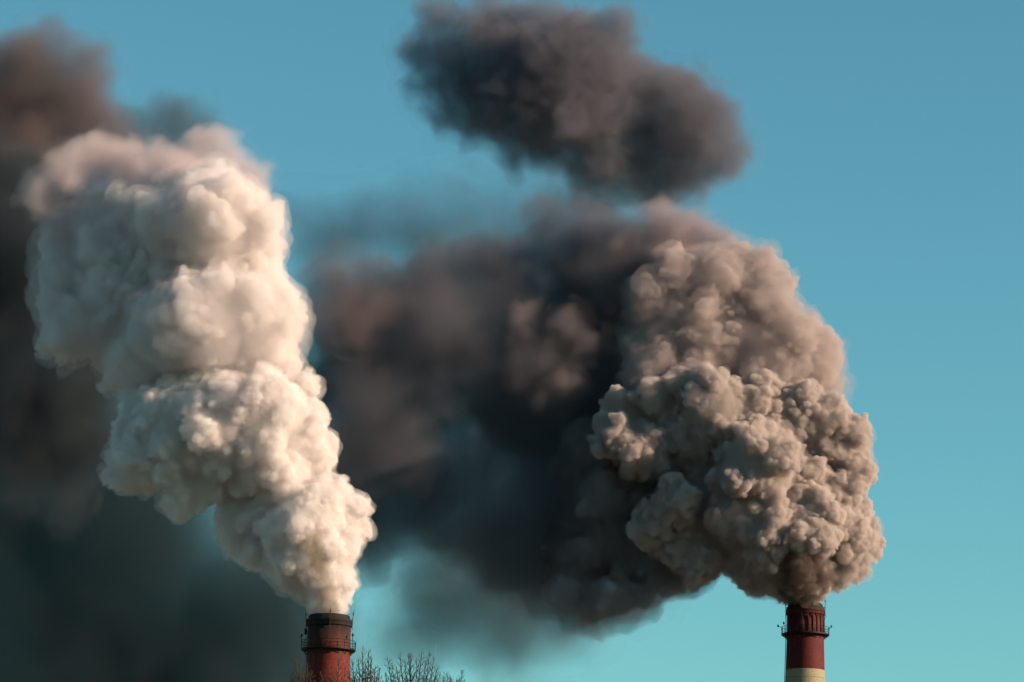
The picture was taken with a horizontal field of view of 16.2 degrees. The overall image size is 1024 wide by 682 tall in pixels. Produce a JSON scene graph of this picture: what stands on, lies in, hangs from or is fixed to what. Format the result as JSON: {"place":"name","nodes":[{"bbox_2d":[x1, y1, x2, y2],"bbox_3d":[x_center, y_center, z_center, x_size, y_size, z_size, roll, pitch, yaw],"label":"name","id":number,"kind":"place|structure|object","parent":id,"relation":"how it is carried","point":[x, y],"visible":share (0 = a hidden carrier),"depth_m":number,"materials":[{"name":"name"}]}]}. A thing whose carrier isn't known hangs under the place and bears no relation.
{"place":"outdoors","nodes":[
{"label":"outdoors","id":0,"kind":"place"},
{"bbox_2d":[0,0,1023,681],"label":"sky","id":1,"kind":"structure","parent":0,"point":[513,340],"materials":[{"name":"blue"}]},
{"bbox_3d":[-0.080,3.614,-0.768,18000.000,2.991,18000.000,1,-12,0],"label":"ground","id":2,"kind":"structure","parent":0,"visible":0},
{"bbox_2d":[288,654,312,681],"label":"bare tree","id":3,"kind":"object","parent":2,"relation":"on","point":[300,677],"visible":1,"depth_m":147.74,"materials":[{"name":"brown plant"}]},
{"bbox_2d":[300,609,355,681],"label":"chimney","id":4,"kind":"object","parent":2,"relation":"on","point":[328,636],"visible":0.98,"depth_m":399.63,"materials":[{"name":"red paint"}]},
{"bbox_2d":[319,658,348,681],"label":"bare tree","id":5,"kind":"object","parent":2,"relation":"on","point":[330,680],"visible":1,"depth_m":152.45,"materials":[{"name":"brown plant"}]},
{"bbox_2d":[347,647,385,681],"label":"bare tree","id":6,"kind":"object","parent":2,"relation":"on","point":[368,676],"visible":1,"depth_m":146.15,"materials":[{"name":"brown plant"}]},
{"bbox_2d":[384,651,441,681],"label":"bare tree","id":7,"kind":"object","parent":2,"relation":"on","point":[421,678],"visible":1,"depth_m":150.51,"materials":[{"name":"brown plant"}]},
{"bbox_2d":[441,670,463,681],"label":"bare tree","id":8,"kind":"object","parent":2,"relation":"on","point":[450,679],"visible":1,"depth_m":153.22,"materials":[{"name":"brown plant"}]},
{"bbox_2d":[777,593,831,681],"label":"chimney","id":9,"kind":"object","parent":2,"relation":"on","point":[805,635],"visible":1,"depth_m":475.32,"materials":[{"name":"red paint"}]}
]}

